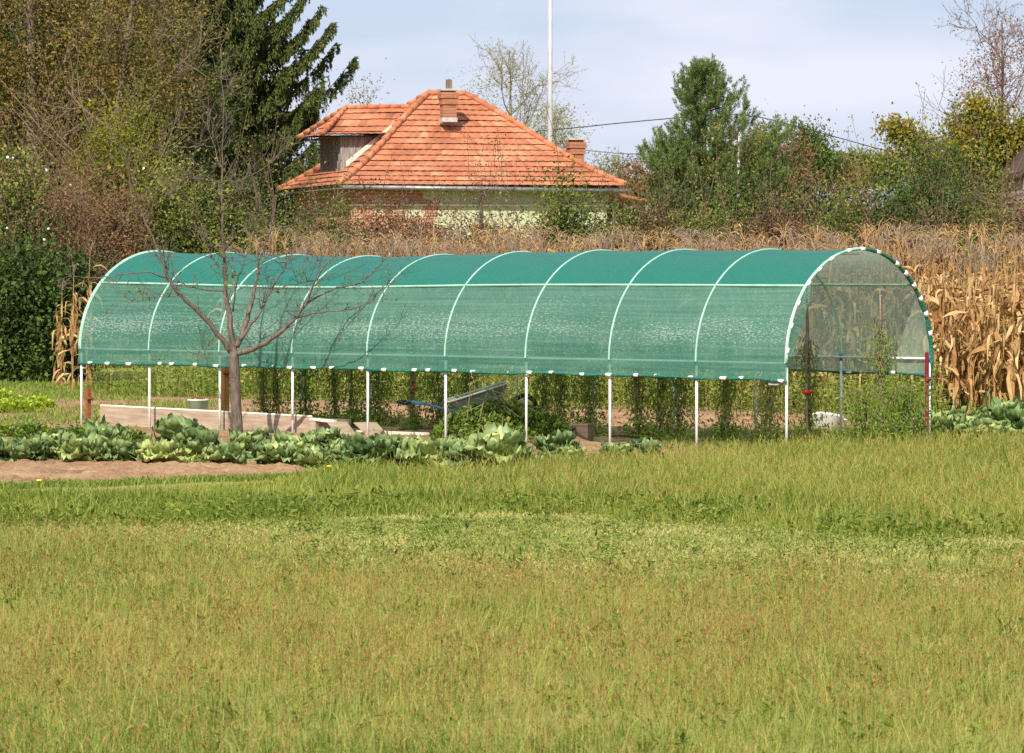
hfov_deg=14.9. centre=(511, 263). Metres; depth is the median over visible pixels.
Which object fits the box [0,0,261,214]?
broadleaf tree
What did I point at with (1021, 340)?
corn plant
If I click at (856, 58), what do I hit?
sky
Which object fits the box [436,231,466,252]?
corn plant
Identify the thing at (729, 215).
shrub
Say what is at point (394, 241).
corn plant
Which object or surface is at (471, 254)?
corn plant
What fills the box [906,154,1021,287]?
shrub
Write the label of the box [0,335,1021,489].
weeds
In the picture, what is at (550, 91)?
lamp mast
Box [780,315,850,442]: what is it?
tomato plant
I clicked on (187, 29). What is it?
broadleaf tree
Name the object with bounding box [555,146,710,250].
shrub
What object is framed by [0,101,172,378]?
shrub
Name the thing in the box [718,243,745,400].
corn plant
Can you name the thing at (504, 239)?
corn plant
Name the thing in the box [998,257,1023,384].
corn plant
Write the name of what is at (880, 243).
corn plant
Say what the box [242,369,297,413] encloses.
tomato plant
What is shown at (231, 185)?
shrub
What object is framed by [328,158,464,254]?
shrub
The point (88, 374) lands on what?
corn plant
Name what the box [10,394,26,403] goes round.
lettuce
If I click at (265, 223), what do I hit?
shrub
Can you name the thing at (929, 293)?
corn plant
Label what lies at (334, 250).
corn plant
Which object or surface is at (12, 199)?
shrub
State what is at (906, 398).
weeds
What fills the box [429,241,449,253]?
corn plant
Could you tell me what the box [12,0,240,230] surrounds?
broadleaf tree
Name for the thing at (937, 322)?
corn plant
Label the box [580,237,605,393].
corn plant
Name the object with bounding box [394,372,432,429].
tomato plant
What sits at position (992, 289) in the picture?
corn plant
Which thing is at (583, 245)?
corn plant
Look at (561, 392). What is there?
tomato plant
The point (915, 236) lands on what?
shrub
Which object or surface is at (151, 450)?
cabbage
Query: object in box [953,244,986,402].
corn plant
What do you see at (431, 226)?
shrub
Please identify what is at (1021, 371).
corn plant
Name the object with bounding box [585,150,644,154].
power line
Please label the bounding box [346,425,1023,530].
seeding grass
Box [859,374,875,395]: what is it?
corn plant
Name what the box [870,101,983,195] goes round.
broadleaf tree
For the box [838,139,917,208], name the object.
broadleaf tree
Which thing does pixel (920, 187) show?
shrub
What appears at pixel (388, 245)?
corn plant
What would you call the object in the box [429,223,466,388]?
corn plant
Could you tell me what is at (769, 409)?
tomato plant
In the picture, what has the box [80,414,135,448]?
cabbage
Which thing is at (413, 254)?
corn plant
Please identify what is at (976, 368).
corn plant
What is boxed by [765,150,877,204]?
broadleaf tree
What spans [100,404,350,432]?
raised bed
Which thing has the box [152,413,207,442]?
cabbage
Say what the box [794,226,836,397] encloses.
corn plant
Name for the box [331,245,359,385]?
corn plant
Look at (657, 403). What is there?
tomato plant
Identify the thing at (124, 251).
shrub
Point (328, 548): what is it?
ground
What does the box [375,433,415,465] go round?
cabbage
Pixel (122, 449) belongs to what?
cabbage
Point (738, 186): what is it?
shrub
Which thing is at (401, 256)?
corn plant
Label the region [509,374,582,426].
tomato plant
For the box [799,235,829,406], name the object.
corn plant
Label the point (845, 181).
shrub
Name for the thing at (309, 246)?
corn plant
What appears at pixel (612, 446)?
cabbage
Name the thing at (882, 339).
tomato plant
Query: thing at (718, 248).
corn plant
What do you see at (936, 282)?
corn plant
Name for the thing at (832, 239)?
corn plant
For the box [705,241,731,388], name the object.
corn plant
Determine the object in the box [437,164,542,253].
shrub
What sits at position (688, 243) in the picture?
corn plant
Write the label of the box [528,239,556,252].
corn plant
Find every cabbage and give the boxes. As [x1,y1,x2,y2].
[0,437,27,459]
[0,442,7,460]
[6,436,55,461]
[33,427,77,456]
[50,431,111,461]
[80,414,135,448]
[103,438,146,460]
[135,433,191,462]
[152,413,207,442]
[173,426,222,460]
[195,440,246,464]
[227,426,274,453]
[238,437,297,464]
[270,428,315,460]
[291,441,336,468]
[308,426,345,448]
[324,435,350,461]
[340,432,402,467]
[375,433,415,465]
[392,436,447,467]
[416,434,464,465]
[444,439,497,469]
[456,422,534,469]
[533,429,581,458]
[559,445,586,462]
[597,440,635,459]
[628,436,663,458]
[893,410,934,433]
[921,405,967,434]
[940,412,991,437]
[964,418,1015,437]
[975,387,1023,423]
[1004,405,1023,436]
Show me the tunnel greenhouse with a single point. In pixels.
(693, 314)
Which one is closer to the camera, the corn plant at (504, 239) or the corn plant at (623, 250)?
the corn plant at (623, 250)
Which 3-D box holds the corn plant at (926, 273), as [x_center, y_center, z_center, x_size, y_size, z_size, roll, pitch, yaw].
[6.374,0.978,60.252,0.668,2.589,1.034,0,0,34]
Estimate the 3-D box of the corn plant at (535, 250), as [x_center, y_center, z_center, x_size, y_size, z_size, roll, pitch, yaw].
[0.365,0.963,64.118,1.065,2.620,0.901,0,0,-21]
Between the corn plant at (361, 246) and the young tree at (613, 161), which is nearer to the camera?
the corn plant at (361, 246)
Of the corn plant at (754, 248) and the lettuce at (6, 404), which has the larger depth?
the corn plant at (754, 248)
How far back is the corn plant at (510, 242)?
64.57 m
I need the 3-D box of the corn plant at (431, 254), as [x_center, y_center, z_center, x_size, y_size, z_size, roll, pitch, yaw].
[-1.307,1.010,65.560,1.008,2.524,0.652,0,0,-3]
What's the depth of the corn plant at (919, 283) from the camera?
58.96 m
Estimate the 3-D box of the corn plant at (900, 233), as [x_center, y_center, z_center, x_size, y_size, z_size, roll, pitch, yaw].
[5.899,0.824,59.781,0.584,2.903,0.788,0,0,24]
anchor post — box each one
[85,387,93,420]
[925,352,931,435]
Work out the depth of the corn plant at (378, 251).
66.99 m
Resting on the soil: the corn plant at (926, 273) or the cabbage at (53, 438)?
the cabbage at (53, 438)
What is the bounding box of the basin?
[805,412,846,428]
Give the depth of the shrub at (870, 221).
81.80 m
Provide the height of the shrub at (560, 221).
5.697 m
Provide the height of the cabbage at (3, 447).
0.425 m
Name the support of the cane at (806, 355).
on the ground at (328, 548)
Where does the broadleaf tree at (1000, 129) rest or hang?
on the ground at (328, 548)
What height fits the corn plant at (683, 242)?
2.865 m
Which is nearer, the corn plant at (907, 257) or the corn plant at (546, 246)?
the corn plant at (907, 257)
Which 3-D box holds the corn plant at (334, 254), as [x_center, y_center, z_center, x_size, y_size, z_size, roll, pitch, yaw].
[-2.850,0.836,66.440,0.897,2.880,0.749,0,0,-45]
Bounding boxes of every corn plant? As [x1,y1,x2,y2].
[52,279,78,387]
[53,263,88,388]
[67,242,107,384]
[217,223,264,369]
[229,245,256,389]
[242,242,271,391]
[259,225,284,252]
[282,226,304,253]
[295,238,315,382]
[297,232,321,248]
[299,241,320,254]
[311,241,329,389]
[318,231,324,255]
[318,235,351,394]
[324,229,347,394]
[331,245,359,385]
[335,246,359,256]
[346,229,366,388]
[350,241,371,254]
[355,244,381,394]
[360,236,387,380]
[364,242,386,374]
[367,247,392,256]
[377,233,400,394]
[381,239,401,252]
[387,238,407,391]
[389,234,401,391]
[393,237,421,395]
[395,242,421,391]
[398,245,418,380]
[406,225,426,255]
[409,238,433,382]
[414,249,442,396]
[425,242,460,393]
[425,246,442,384]
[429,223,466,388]
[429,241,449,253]
[432,225,459,253]
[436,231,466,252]
[448,244,477,385]
[452,246,483,394]
[467,237,489,377]
[480,244,506,253]
[488,234,498,384]
[494,231,517,250]
[497,234,523,395]
[499,240,516,388]
[503,238,528,379]
[503,239,523,382]
[509,224,553,395]
[509,242,551,379]
[517,232,543,389]
[522,227,543,375]
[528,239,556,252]
[532,238,549,250]
[538,226,558,241]
[551,230,580,379]
[557,243,587,251]
[567,241,587,398]
[574,236,591,251]
[579,241,614,397]
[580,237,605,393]
[586,229,612,402]
[586,233,619,384]
[592,235,617,399]
[598,226,627,398]
[599,232,623,397]
[604,239,624,250]
[611,227,638,392]
[614,246,638,403]
[617,230,647,398]
[620,229,645,377]
[621,239,650,250]
[624,240,649,250]
[651,229,680,403]
[668,226,696,401]
[675,226,702,397]
[676,230,707,405]
[679,233,709,401]
[689,228,714,399]
[689,237,715,402]
[693,242,728,398]
[699,228,726,404]
[702,236,732,387]
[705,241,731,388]
[716,225,738,242]
[718,234,742,399]
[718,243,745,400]
[725,248,747,407]
[737,240,766,404]
[744,237,768,395]
[754,236,794,405]
[776,228,802,373]
[781,226,807,404]
[784,236,821,408]
[793,246,828,388]
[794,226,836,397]
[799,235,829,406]
[802,225,851,409]
[819,249,845,408]
[821,230,851,248]
[822,238,849,408]
[835,241,869,394]
[858,236,893,381]
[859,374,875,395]
[866,255,904,410]
[868,229,908,394]
[882,226,891,400]
[883,222,917,407]
[892,224,922,384]
[899,237,934,308]
[900,245,949,392]
[901,234,930,395]
[904,253,947,396]
[908,225,937,405]
[910,243,934,387]
[913,236,965,407]
[916,226,958,409]
[922,233,967,411]
[923,245,961,407]
[927,239,975,408]
[930,234,963,407]
[931,239,985,408]
[931,243,968,407]
[942,256,990,408]
[942,257,991,412]
[943,233,1007,410]
[944,251,980,409]
[948,243,1004,408]
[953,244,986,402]
[957,249,991,406]
[959,260,984,404]
[965,255,1006,369]
[967,252,1009,400]
[973,246,1007,398]
[973,257,1015,407]
[980,230,1023,401]
[980,263,1022,397]
[981,232,1023,399]
[987,234,1023,400]
[987,249,1023,401]
[991,233,1023,400]
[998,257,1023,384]
[1002,240,1023,394]
[1017,273,1023,397]
[1019,365,1023,401]
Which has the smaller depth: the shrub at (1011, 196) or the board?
the board
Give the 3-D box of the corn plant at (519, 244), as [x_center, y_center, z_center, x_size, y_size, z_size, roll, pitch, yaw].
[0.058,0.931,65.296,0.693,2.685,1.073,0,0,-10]
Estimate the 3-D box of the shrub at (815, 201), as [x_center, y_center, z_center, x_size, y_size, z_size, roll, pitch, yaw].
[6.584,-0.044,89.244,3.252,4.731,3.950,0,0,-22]
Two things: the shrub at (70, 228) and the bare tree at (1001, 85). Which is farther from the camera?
the bare tree at (1001, 85)
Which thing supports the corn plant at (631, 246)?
on the ground at (328, 548)
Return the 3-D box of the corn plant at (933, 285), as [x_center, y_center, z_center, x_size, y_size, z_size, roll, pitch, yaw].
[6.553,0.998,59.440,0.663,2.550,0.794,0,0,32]
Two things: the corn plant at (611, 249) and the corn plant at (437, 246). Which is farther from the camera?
the corn plant at (437, 246)
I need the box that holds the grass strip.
[0,424,1023,540]
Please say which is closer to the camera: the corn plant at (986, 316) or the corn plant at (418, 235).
the corn plant at (986, 316)
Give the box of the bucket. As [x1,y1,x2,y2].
[187,397,209,409]
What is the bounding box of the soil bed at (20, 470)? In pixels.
[0,458,318,483]
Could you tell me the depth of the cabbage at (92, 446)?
43.15 m
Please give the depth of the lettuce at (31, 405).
57.77 m
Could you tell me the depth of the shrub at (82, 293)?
74.31 m
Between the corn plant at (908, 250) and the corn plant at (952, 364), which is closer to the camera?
the corn plant at (952, 364)
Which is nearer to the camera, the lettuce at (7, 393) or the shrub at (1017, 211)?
the lettuce at (7, 393)
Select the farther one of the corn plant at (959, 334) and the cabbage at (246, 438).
the corn plant at (959, 334)
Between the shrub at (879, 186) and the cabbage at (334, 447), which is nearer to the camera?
the cabbage at (334, 447)
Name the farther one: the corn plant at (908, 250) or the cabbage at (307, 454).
the corn plant at (908, 250)
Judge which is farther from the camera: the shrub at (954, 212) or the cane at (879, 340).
the shrub at (954, 212)
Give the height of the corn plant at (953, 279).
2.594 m
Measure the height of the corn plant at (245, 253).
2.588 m
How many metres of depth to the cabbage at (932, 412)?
50.13 m
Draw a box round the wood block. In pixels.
[570,423,594,440]
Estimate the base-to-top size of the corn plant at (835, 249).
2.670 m
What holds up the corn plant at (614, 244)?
on the ground at (328, 548)
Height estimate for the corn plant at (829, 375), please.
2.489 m
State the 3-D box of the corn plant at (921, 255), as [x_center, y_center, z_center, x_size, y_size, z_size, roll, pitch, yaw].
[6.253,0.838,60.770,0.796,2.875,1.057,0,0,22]
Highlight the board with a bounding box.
[356,430,428,434]
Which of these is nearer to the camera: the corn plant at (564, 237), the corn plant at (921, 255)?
the corn plant at (921, 255)
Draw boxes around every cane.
[805,288,807,441]
[879,295,882,412]
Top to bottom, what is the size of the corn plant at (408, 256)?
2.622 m
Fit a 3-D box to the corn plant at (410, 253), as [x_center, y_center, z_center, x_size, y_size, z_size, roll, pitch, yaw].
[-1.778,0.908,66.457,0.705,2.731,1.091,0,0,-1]
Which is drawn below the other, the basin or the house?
the basin
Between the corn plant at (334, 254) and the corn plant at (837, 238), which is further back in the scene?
the corn plant at (334, 254)
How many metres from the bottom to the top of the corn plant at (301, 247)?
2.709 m
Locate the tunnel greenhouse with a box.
[78,247,933,448]
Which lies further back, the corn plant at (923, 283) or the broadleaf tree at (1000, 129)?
the broadleaf tree at (1000, 129)
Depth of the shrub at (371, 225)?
83.89 m
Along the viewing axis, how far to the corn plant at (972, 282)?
60.49 m
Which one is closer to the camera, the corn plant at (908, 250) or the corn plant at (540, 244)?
the corn plant at (908, 250)
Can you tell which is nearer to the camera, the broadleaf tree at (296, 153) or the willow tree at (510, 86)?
the broadleaf tree at (296, 153)
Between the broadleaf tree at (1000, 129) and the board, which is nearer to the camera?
the board
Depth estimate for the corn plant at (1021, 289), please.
59.18 m
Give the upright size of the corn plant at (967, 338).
2.728 m
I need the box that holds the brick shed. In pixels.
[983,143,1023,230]
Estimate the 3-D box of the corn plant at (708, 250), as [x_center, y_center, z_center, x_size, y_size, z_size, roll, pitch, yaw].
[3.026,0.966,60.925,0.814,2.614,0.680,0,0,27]
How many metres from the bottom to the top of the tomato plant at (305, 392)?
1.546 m
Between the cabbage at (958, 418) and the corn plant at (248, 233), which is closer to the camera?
the cabbage at (958, 418)
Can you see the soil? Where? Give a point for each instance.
(224, 435)
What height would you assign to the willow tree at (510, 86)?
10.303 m
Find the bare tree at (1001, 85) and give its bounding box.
[914,0,1023,209]
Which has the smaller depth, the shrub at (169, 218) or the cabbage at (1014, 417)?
the cabbage at (1014, 417)
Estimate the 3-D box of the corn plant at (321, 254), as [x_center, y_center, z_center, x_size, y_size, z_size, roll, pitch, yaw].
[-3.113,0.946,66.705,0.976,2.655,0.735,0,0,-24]
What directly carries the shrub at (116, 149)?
on the ground at (328, 548)
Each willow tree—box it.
[453,34,588,141]
[527,96,602,155]
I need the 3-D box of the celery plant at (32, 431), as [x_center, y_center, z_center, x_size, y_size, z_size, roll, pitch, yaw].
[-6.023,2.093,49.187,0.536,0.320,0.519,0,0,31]
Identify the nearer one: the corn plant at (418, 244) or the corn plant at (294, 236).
the corn plant at (418, 244)
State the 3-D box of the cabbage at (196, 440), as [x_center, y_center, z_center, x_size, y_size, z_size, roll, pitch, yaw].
[-3.595,2.047,44.476,0.683,0.394,0.635,0,0,5]
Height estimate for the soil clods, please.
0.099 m
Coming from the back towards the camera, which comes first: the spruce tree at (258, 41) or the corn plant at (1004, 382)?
the spruce tree at (258, 41)
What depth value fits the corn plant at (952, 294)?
59.99 m
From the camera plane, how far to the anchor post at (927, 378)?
47.81 m
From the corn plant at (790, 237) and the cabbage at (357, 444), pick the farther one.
the corn plant at (790, 237)
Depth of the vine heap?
49.19 m
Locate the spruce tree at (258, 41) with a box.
[137,0,360,254]
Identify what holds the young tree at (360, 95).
on the ground at (328, 548)
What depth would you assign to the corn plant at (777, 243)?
60.92 m
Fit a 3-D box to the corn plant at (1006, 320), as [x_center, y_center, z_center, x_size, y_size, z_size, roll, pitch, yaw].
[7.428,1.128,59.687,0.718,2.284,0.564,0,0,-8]
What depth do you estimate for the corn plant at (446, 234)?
67.84 m
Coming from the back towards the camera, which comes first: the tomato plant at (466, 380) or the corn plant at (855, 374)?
the corn plant at (855, 374)
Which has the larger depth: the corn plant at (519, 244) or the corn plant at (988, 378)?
the corn plant at (519, 244)
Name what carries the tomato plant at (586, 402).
on the ground at (328, 548)
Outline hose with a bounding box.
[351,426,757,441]
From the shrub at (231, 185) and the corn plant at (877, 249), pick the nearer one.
the corn plant at (877, 249)
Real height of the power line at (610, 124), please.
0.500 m
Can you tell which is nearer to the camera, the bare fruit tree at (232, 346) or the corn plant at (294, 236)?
the bare fruit tree at (232, 346)
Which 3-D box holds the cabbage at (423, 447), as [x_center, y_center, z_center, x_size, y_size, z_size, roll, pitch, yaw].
[-0.978,2.051,42.278,0.591,0.385,0.702,0,0,-24]
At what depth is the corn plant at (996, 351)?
58.10 m
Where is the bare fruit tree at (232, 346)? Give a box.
[56,27,415,432]
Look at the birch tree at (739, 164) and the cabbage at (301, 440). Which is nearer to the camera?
the cabbage at (301, 440)
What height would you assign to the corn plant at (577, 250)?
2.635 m
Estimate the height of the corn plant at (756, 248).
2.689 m
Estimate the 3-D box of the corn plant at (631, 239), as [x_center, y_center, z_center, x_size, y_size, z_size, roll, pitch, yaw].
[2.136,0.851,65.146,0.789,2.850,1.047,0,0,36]
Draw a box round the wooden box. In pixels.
[310,418,385,434]
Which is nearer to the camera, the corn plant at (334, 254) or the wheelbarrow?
the wheelbarrow
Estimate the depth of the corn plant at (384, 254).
67.66 m
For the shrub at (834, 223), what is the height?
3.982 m
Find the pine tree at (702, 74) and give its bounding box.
[636,53,802,230]
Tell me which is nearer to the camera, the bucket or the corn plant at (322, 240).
the bucket
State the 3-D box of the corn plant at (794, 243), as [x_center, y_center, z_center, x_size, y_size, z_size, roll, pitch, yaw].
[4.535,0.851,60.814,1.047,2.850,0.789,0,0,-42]
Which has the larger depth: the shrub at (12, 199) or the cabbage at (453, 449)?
the shrub at (12, 199)
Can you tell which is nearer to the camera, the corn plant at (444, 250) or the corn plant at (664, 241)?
the corn plant at (664, 241)
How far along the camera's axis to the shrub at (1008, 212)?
87.94 m
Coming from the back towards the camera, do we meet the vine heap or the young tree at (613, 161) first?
the young tree at (613, 161)
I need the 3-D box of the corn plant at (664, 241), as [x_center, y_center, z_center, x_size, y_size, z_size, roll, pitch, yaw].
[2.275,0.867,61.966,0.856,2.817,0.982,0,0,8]
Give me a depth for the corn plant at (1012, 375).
58.10 m
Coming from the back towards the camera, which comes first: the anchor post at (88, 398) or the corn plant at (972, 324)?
the corn plant at (972, 324)
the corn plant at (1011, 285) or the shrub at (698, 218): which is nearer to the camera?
the corn plant at (1011, 285)
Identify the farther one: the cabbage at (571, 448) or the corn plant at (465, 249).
the corn plant at (465, 249)
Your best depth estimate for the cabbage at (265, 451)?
42.47 m
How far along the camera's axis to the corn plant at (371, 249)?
67.05 m
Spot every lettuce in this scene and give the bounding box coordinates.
[0,386,15,399]
[0,395,24,411]
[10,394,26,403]
[17,397,45,412]
[22,392,55,408]
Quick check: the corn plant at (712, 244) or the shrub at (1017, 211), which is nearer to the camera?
the corn plant at (712, 244)
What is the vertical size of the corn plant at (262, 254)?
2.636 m
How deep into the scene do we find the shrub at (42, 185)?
78.73 m
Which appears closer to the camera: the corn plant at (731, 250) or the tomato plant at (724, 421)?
the tomato plant at (724, 421)
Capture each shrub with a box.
[0,25,149,247]
[0,70,200,249]
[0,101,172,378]
[0,103,125,378]
[0,127,67,217]
[0,193,103,382]
[9,116,191,367]
[10,213,130,381]
[97,137,249,256]
[139,105,311,254]
[189,145,312,254]
[266,125,376,256]
[320,153,447,256]
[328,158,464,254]
[366,189,484,255]
[431,121,625,250]
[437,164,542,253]
[438,103,616,252]
[508,155,692,248]
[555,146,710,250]
[600,158,730,250]
[604,147,729,250]
[621,146,770,250]
[681,126,813,242]
[684,137,782,247]
[709,146,871,250]
[713,121,839,229]
[734,160,881,247]
[755,171,893,249]
[768,182,910,249]
[789,125,893,231]
[798,181,936,261]
[801,112,946,264]
[820,114,943,223]
[824,82,1023,233]
[849,193,959,288]
[875,77,1023,239]
[889,145,1008,260]
[904,138,1023,293]
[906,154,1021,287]
[959,151,1023,263]
[968,159,1023,278]
[1003,169,1023,213]
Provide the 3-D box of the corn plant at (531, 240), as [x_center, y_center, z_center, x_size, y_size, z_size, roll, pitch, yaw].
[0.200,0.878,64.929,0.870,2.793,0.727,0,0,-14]
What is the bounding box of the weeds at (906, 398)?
[841,378,971,441]
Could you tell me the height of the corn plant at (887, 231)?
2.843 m
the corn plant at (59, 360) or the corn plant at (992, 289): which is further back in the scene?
the corn plant at (59, 360)
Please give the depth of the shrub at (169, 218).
85.74 m
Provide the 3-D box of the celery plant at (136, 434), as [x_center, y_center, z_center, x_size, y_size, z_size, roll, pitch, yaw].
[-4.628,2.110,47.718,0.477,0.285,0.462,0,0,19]
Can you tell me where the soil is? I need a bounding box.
[0,394,956,463]
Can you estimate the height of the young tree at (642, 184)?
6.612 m
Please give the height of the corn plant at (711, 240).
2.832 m
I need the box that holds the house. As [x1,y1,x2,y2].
[277,79,648,255]
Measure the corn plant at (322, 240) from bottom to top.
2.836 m
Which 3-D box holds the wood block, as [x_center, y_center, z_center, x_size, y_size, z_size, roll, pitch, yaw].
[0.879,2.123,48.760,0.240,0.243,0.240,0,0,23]
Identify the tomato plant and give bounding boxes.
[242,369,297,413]
[243,367,279,412]
[259,369,340,417]
[308,369,391,425]
[316,369,344,418]
[321,370,428,428]
[391,372,469,427]
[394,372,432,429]
[417,372,491,427]
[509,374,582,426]
[532,374,594,431]
[556,375,629,435]
[618,376,658,438]
[619,377,705,437]
[623,378,720,439]
[700,379,753,441]
[715,349,811,442]
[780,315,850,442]
[849,289,909,439]
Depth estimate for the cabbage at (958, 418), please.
49.25 m
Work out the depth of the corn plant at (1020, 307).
58.49 m
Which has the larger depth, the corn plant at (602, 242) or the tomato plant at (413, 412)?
the corn plant at (602, 242)
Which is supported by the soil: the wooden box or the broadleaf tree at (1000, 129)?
the wooden box
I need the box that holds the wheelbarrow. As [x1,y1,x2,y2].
[397,381,537,412]
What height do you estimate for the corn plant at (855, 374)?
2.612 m
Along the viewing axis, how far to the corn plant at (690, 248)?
61.66 m
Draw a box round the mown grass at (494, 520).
[0,508,1023,588]
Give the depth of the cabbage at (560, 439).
44.16 m
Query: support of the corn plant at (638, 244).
on the ground at (328, 548)
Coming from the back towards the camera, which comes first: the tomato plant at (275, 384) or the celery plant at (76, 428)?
the tomato plant at (275, 384)
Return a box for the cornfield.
[214,218,1023,405]
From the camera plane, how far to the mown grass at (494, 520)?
31.06 m
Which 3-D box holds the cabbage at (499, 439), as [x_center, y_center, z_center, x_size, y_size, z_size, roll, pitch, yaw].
[-0.160,1.978,41.984,0.947,0.528,0.810,0,0,-25]
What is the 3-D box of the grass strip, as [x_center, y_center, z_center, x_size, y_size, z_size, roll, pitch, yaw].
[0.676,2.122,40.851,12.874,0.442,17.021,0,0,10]
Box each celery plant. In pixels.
[0,419,28,437]
[12,417,50,438]
[42,422,66,432]
[62,420,85,437]
[76,418,109,437]
[126,425,148,441]
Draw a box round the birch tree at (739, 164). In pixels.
[696,118,785,216]
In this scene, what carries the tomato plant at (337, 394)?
on the ground at (328, 548)
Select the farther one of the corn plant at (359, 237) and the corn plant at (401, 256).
the corn plant at (359, 237)
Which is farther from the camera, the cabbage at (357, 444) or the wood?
the wood
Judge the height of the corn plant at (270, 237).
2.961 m
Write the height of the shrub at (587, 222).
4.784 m
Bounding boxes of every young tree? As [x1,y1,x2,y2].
[336,58,394,104]
[584,146,654,224]
[606,151,662,214]
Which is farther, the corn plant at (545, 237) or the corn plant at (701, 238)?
the corn plant at (545, 237)
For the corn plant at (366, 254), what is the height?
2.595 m
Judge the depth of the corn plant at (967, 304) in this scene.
59.87 m
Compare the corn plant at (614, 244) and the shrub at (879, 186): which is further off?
the shrub at (879, 186)
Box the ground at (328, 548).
[0,364,1023,752]
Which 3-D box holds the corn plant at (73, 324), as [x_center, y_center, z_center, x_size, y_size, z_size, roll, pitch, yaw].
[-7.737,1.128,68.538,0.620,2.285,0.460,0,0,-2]
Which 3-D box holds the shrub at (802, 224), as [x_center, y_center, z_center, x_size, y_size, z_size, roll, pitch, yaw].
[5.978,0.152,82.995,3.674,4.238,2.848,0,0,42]
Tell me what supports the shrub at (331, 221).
on the ground at (328, 548)
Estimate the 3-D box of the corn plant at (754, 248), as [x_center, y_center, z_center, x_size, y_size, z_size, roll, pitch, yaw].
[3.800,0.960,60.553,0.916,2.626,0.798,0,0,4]
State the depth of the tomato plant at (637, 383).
49.57 m
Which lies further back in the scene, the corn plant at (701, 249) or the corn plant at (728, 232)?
the corn plant at (728, 232)
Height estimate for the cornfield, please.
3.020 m
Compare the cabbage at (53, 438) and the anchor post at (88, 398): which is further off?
the anchor post at (88, 398)
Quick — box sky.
[7,0,1023,223]
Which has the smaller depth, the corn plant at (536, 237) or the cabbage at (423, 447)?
the cabbage at (423, 447)
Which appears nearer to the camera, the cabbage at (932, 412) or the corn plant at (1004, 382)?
the cabbage at (932, 412)
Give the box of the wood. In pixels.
[1,171,932,245]
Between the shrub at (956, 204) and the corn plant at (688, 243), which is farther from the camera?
the shrub at (956, 204)
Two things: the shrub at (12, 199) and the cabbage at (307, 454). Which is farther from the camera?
the shrub at (12, 199)
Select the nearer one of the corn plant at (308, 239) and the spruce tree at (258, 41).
the corn plant at (308, 239)
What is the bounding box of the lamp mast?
[548,0,552,141]
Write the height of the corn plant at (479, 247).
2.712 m
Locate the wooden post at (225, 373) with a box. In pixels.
[221,367,229,410]
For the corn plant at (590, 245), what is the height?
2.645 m
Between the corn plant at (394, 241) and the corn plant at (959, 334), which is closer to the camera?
the corn plant at (959, 334)
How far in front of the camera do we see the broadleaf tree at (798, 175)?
124.89 m
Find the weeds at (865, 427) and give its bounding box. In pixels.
[806,387,917,442]
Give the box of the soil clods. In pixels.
[47,403,890,478]
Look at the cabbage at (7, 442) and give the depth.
43.83 m
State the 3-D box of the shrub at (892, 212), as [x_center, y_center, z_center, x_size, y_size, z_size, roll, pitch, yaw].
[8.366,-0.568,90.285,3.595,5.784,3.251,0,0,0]
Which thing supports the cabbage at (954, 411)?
on the soil
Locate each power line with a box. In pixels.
[536,114,714,131]
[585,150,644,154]
[731,114,914,157]
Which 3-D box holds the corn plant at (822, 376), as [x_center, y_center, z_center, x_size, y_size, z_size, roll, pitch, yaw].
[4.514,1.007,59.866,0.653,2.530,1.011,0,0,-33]
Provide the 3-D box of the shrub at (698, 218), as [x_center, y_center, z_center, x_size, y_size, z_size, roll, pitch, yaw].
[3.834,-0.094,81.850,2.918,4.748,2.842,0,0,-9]
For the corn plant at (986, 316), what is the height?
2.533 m
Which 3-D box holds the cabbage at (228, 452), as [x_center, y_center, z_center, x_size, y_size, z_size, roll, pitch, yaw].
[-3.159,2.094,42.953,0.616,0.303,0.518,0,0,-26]
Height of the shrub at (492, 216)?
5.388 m
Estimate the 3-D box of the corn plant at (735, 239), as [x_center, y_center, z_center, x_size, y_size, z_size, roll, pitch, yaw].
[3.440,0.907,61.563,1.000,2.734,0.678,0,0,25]
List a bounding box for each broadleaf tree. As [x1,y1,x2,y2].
[0,0,172,212]
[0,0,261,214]
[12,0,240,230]
[68,0,288,243]
[205,104,319,179]
[725,99,832,201]
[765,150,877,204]
[782,105,862,202]
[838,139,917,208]
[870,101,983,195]
[915,84,1023,199]
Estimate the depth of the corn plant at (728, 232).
62.56 m
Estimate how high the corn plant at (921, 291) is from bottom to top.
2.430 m
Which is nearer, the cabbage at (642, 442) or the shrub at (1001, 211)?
the cabbage at (642, 442)
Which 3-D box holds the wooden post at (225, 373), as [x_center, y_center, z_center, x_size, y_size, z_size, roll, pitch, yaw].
[-4.080,1.850,55.770,0.170,1.100,0.127,0,0,-40]
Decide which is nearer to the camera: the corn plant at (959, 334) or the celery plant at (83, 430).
the celery plant at (83, 430)
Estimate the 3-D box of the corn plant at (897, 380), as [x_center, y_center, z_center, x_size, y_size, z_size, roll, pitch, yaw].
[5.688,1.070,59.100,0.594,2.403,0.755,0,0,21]
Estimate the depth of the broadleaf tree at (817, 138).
139.64 m
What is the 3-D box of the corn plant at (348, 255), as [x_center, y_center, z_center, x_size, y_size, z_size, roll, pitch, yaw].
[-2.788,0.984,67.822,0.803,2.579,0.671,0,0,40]
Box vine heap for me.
[427,374,569,439]
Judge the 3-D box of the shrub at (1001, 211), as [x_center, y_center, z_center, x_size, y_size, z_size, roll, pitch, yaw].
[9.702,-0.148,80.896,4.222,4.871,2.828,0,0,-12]
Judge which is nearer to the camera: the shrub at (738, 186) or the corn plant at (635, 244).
the corn plant at (635, 244)
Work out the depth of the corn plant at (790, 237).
62.23 m
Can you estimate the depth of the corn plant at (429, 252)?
67.12 m

